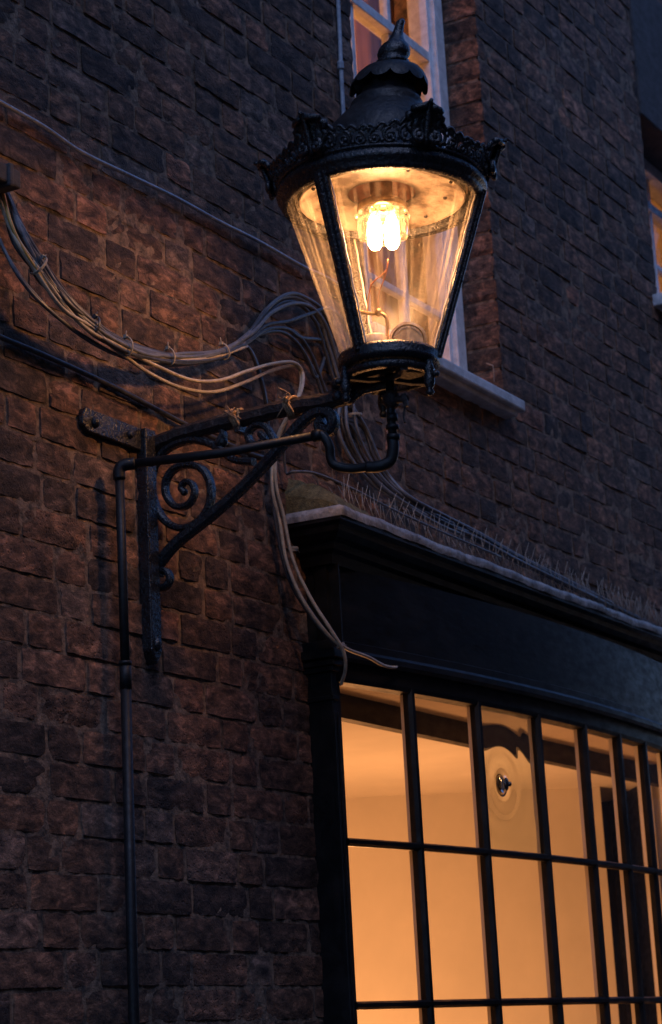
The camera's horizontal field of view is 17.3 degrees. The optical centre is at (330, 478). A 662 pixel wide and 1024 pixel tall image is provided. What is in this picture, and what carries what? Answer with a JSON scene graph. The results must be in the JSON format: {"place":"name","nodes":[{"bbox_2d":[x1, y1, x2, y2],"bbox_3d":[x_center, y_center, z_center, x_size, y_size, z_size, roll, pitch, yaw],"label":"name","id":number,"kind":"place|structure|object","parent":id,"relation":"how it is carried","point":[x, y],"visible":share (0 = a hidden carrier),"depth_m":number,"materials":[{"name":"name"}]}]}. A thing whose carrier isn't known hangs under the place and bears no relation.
{"place":"outdoors","nodes":[
{"label":"outdoors","id":0,"kind":"place"},
{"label":"pavement","id":1,"kind":"structure","parent":0,"visible":0},
{"bbox_2d":[0,0,661,1023],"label":"brick building","id":2,"kind":"structure","parent":1,"relation":"on","point":[454,816],"depth_m":5.66,"materials":[{"name":"brown brick"}]},
{"bbox_2d":[0,162,20,193],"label":"cable support","id":3,"kind":"object","parent":2,"relation":"attached to","point":[9,178],"visible":1,"depth_m":4.52,"materials":[{"name":"grey metal"}]},
{"bbox_2d":[0,237,169,364],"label":"cable","id":4,"kind":"object","parent":2,"relation":"attached to","point":[3,249],"visible":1,"depth_m":4.52,"materials":[{"name":"grey rubber"}]},
{"bbox_2d":[0,241,190,366],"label":"cable","id":5,"kind":"object","parent":2,"relation":"attached to","point":[43,305],"visible":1,"depth_m":4.58,"materials":[{"name":"grey rubber"}]},
{"bbox_2d":[0,196,247,358],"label":"cable","id":6,"kind":"object","parent":2,"relation":"attached to","point":[52,296],"visible":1,"depth_m":4.55,"materials":[{"name":"grey rubber"}]},
{"bbox_2d":[17,234,235,362],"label":"cable","id":7,"kind":"object","parent":2,"relation":"attached to","point":[81,324],"visible":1,"depth_m":4.62,"materials":[{"name":"grey rubber"}]},
{"bbox_2d":[0,334,263,458],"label":"cable","id":8,"kind":"object","parent":2,"relation":"attached to","point":[40,353],"visible":0.84,"depth_m":4.85,"materials":[{"name":"black rubber"}]},
{"bbox_2d":[0,194,328,632],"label":"cable","id":9,"kind":"object","parent":2,"relation":"attached to","point":[119,348],"visible":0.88,"depth_m":5.34,"materials":[{"name":"grey rubber"}]},
{"bbox_2d":[12,220,280,538],"bbox_3d":[-0.340,-0.106,4.988,0.104,0.854,1.251,-11,-17,28],"label":"cable","id":10,"kind":"object","parent":9,"relation":"on","point":[179,360],"visible":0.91,"depth_m":5.02,"materials":[{"name":"grey rubber"}]},
{"bbox_2d":[25,249,339,649],"bbox_3d":[-0.341,-0.108,4.986,0.105,0.856,1.256,-11,-17,28],"label":"cable","id":11,"kind":"object","parent":9,"relation":"on","point":[273,506],"visible":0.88,"depth_m":5.37,"materials":[{"name":"grey rubber"}]},
{"bbox_2d":[0,99,338,285],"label":"conduit","id":12,"kind":"object","parent":2,"relation":"attached to","point":[121,171],"visible":0.98,"depth_m":5.18,"materials":[{"name":"grey metal"}]},
{"bbox_2d":[9,211,343,412],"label":"cable","id":13,"kind":"object","parent":2,"relation":"attached to","point":[306,310],"visible":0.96,"depth_m":5.54,"materials":[{"name":"grey rubber"}]},
{"bbox_2d":[217,337,229,359],"bbox_3d":[-0.257,-0.311,5.206,0.031,0.052,0.027,-11,-17,28],"label":"cable tie","id":14,"kind":"object","parent":13,"relation":"attached to","point":[221,343],"visible":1,"depth_m":5.20,"materials":[{"name":"plastic"}]},
{"bbox_2d":[20,237,346,433],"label":"cable","id":15,"kind":"object","parent":2,"relation":"attached to","point":[265,325],"visible":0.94,"depth_m":5.58,"materials":[{"name":"grey rubber"}]},
{"bbox_2d":[164,342,175,365],"bbox_3d":[-0.369,-0.285,4.960,0.030,0.056,0.017,-11,-17,28],"label":"cable tie","id":16,"kind":"object","parent":15,"relation":"attached to","point":[167,347],"visible":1,"depth_m":4.96,"materials":[{"name":"plastic"}]},
{"bbox_2d":[8,192,345,430],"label":"cable","id":17,"kind":"object","parent":15,"relation":"attached to","point":[298,344],"visible":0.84,"depth_m":5.49,"materials":[{"name":"grey rubber"}]},
{"bbox_2d":[2,193,54,295],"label":"cable","id":18,"kind":"object","parent":17,"relation":"on","point":[11,224],"visible":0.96,"depth_m":4.52,"materials":[{"name":"grey rubber"}]},
{"bbox_2d":[6,225,343,422],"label":"cable","id":19,"kind":"object","parent":17,"relation":"on","point":[24,260],"visible":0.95,"depth_m":4.53,"materials":[{"name":"grey rubber"}]},
{"bbox_2d":[250,292,348,439],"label":"cable","id":20,"kind":"object","parent":15,"relation":"on","point":[263,313],"visible":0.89,"depth_m":5.73,"materials":[{"name":"grey rubber"}]},
{"bbox_2d":[109,346,346,685],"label":"cable","id":21,"kind":"object","parent":2,"relation":"attached to","point":[180,387],"visible":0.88,"depth_m":5.36,"materials":[{"name":"grey rubber"}]},
{"bbox_2d":[92,312,100,332],"bbox_3d":[-0.506,-0.335,4.673,0.032,0.056,0.022,-11,-17,28],"label":"cable tie","id":22,"kind":"object","parent":21,"relation":"attached to","point":[94,316],"visible":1,"depth_m":4.66,"materials":[{"name":"grey plastic"}]},
{"bbox_2d":[122,331,133,356],"bbox_3d":[-0.449,-0.298,4.785,0.033,0.060,0.012,-11,-17,28],"label":"cable tie","id":23,"kind":"object","parent":21,"relation":"attached to","point":[125,336],"visible":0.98,"depth_m":4.78,"materials":[{"name":"plastic"}]},
{"bbox_2d":[287,546,299,552],"bbox_3d":[-0.091,0.175,5.408,0.025,0.010,0.048,-11,-17,28],"label":"cable tie","id":24,"kind":"object","parent":21,"relation":"attached to","point":[295,548],"visible":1,"depth_m":5.40,"materials":[{"name":"plastic"}]},
{"bbox_2d":[77,376,385,664],"bbox_3d":[-0.201,0.066,4.686,0.642,0.574,0.296,-11,-17,28],"label":"wall bracket","id":25,"kind":"object","parent":2,"relation":"attached to","point":[320,411],"depth_m":4.87,"materials":[{"name":"metal"}]},
{"bbox_2d":[217,405,243,429],"bbox_3d":[-0.212,-0.134,4.883,0.064,0.052,0.066,-11,-17,28],"label":"cord","id":26,"kind":"object","parent":25,"relation":"attached to","point":[233,419],"visible":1,"depth_m":4.86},
{"bbox_2d":[276,387,300,419],"bbox_3d":[-0.089,-0.164,4.817,0.040,0.071,0.066,-11,-17,28],"label":"cord","id":27,"kind":"object","parent":25,"relation":"attached to","point":[288,409],"visible":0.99,"depth_m":4.80,"materials":[{"name":"beige fabric"}]},
{"bbox_2d":[254,18,507,417],"bbox_3d":[0.116,-0.598,4.810,0.533,0.909,0.565,-11,-17,28],"label":"gas lantern","id":28,"kind":"object","parent":25,"relation":"attached to","point":[376,165],"visible":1,"depth_m":4.72,"materials":[{"name":"paint"}]},
{"bbox_2d":[113,372,408,1023],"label":"gas pipe","id":29,"kind":"object","parent":2,"relation":"attached to","point":[392,399],"visible":1,"depth_m":4.67,"materials":[{"name":"black metal"}]},
{"bbox_2d":[137,358,397,668],"bbox_3d":[-0.161,0.029,5.253,0.107,0.752,1.162,-11,-17,28],"label":"cable","id":30,"kind":"object","parent":2,"relation":"attached to","point":[302,599],"visible":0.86,"depth_m":5.36,"materials":[{"name":"grey rubber"}]},
{"bbox_2d":[247,326,330,344],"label":"cable","id":31,"kind":"object","parent":2,"relation":"attached to","point":[292,332],"visible":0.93,"depth_m":5.53,"materials":[{"name":"grey rubber"}]},
{"bbox_2d":[9,209,611,606],"bbox_3d":[0.104,-0.157,5.822,0.103,0.563,3.072,-11,-17,28],"label":"cable","id":32,"kind":"object","parent":2,"relation":"attached to","point":[32,253],"visible":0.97,"depth_m":5.80,"materials":[{"name":"grey rubber"}]},
{"bbox_2d":[9,196,635,618],"bbox_3d":[0.217,-0.089,6.002,0.108,0.556,3.517,-11,-17,28],"label":"cable","id":33,"kind":"object","parent":2,"relation":"attached to","point":[65,300],"visible":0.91,"depth_m":5.77,"materials":[{"name":"grey rubber"}]},
{"bbox_2d":[284,478,369,515],"bbox_3d":[0.027,0.061,5.610,0.149,0.102,0.330,-11,-17,28],"label":"mortar hump","id":34,"kind":"object","parent":2,"relation":"on","point":[300,496],"visible":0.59,"depth_m":5.48,"materials":[{"name":"grey concrete"}]},
{"bbox_2d":[329,476,404,524],"bbox_3d":[0.092,0.060,5.619,0.094,0.097,0.290,-11,-17,28],"label":"bird spike strip","id":35,"kind":"object","parent":34,"relation":"on","point":[344,492],"visible":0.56,"depth_m":5.62,"materials":[{"name":"silver metal"}]},
{"bbox_2d":[8,193,660,626],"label":"cable","id":36,"kind":"object","parent":2,"relation":"attached to","point":[392,483],"visible":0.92,"depth_m":5.91,"materials":[{"name":"grey rubber"}]},
{"bbox_2d":[34,248,613,603],"bbox_3d":[0.112,-0.150,5.832,0.106,0.532,3.098,-11,-17,28],"label":"cable","id":37,"kind":"object","parent":36,"relation":"on","point":[244,338],"visible":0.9,"depth_m":5.76,"materials":[{"name":"grey rubber"}]},
{"bbox_2d":[1,194,602,599],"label":"cable","id":38,"kind":"object","parent":37,"relation":"on","point":[353,408],"visible":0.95,"depth_m":5.84,"materials":[{"name":"grey rubber"}]},
{"bbox_2d":[20,224,610,607],"bbox_3d":[0.109,-0.148,5.825,0.106,0.555,3.083,-11,-17,28],"label":"cable","id":39,"kind":"object","parent":37,"relation":"on","point":[363,474],"visible":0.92,"depth_m":5.78,"materials":[{"name":"grey rubber"}]},
{"bbox_2d":[29,254,47,274],"bbox_3d":[-0.612,-0.449,4.548,0.040,0.058,0.042,0,-15,-12],"label":"cable tie","id":40,"kind":"object","parent":39,"relation":"attached to","point":[42,266],"visible":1,"depth_m":4.53,"materials":[{"name":"plastic"}]},
{"bbox_2d":[348,412,361,416],"bbox_3d":[0.066,-0.171,5.852,0.039,0.015,0.068,-11,-17,28],"label":"cable tie","id":41,"kind":"object","parent":37,"relation":"attached to","point":[355,413],"visible":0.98,"depth_m":5.83,"materials":[{"name":"plastic"}]},
{"bbox_2d":[5,193,653,624],"bbox_3d":[0.217,-0.067,6.001,0.111,0.505,3.515,-11,-17,28],"label":"cable","id":42,"kind":"object","parent":36,"relation":"on","point":[303,341],"visible":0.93,"depth_m":5.83,"materials":[{"name":"grey rubber"}]},
{"bbox_2d":[336,0,344,114],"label":"conduit pipe","id":43,"kind":"object","parent":2,"relation":"attached to","point":[340,64],"visible":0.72,"depth_m":6.18,"materials":[{"name":"grey metal"}]},
{"bbox_2d":[283,424,501,557],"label":"cable","id":44,"kind":"object","parent":2,"relation":"attached to","point":[379,502],"visible":0.88,"depth_m":5.69,"materials":[{"name":"grey rubber"}]},
{"bbox_2d":[388,500,450,545],"bbox_3d":[0.242,0.121,5.877,0.084,0.096,0.299,-11,-17,28],"label":"bird spike strip","id":45,"kind":"object","parent":2,"relation":"on","point":[418,523],"visible":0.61,"depth_m":5.88,"materials":[{"name":"silver metal"}]},
{"bbox_2d":[349,0,524,418],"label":"sash window","id":46,"kind":"structure","parent":2,"relation":"in","point":[372,22],"depth_m":6.95,"materials":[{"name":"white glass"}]},
{"bbox_2d":[441,519,496,561],"bbox_3d":[0.388,0.179,6.128,0.089,0.097,0.290,-11,-17,28],"label":"bird spike strip","id":47,"kind":"object","parent":2,"relation":"on","point":[457,542],"visible":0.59,"depth_m":6.13,"materials":[{"name":"silver metal"}]},
{"bbox_2d":[285,504,661,1023],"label":"bow window","id":48,"kind":"structure","parent":2,"relation":"in","point":[487,804],"depth_m":6.39,"materials":[{"name":"paint"}]},
{"bbox_2d":[486,363,494,381],"bbox_3d":[0.492,-0.330,6.732,0.024,0.064,0.008,-5,-15,7],"label":"wire hook","id":49,"kind":"object","parent":2,"relation":"attached to","point":[493,371],"visible":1,"depth_m":6.73,"materials":[{"name":"metal"}]},
{"bbox_2d":[490,538,540,579],"bbox_3d":[0.534,0.239,6.383,0.096,0.097,0.290,-11,-17,28],"label":"bird spike strip","id":50,"kind":"object","parent":2,"relation":"on","point":[496,559],"visible":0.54,"depth_m":6.38,"materials":[{"name":"silver metal"}]},
{"bbox_2d":[530,555,585,594],"bbox_3d":[0.686,0.298,6.635,0.089,0.096,0.290,-11,-17,28],"label":"bird spike strip","id":51,"kind":"object","parent":2,"relation":"on","point":[569,578],"visible":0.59,"depth_m":6.64,"materials":[{"name":"grey metal"}]},
{"bbox_2d":[575,571,614,608],"bbox_3d":[0.830,0.358,6.891,0.088,0.097,0.290,-11,-17,28],"label":"bird spike strip","id":52,"kind":"object","parent":2,"relation":"on","point":[599,594],"visible":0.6,"depth_m":6.89,"materials":[{"name":"grey metal"}]},
{"bbox_2d":[607,586,649,620],"bbox_3d":[0.978,0.418,7.146,0.080,0.096,0.305,-11,-17,28],"label":"bird spike strip","id":53,"kind":"object","parent":2,"relation":"on","point":[622,609],"visible":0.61,"depth_m":7.15,"materials":[{"name":"grey metal"}]},
{"bbox_2d":[644,158,661,311],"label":"sash window","id":54,"kind":"structure","parent":2,"relation":"in","point":[653,175],"depth_m":8.97,"materials":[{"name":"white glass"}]}
]}

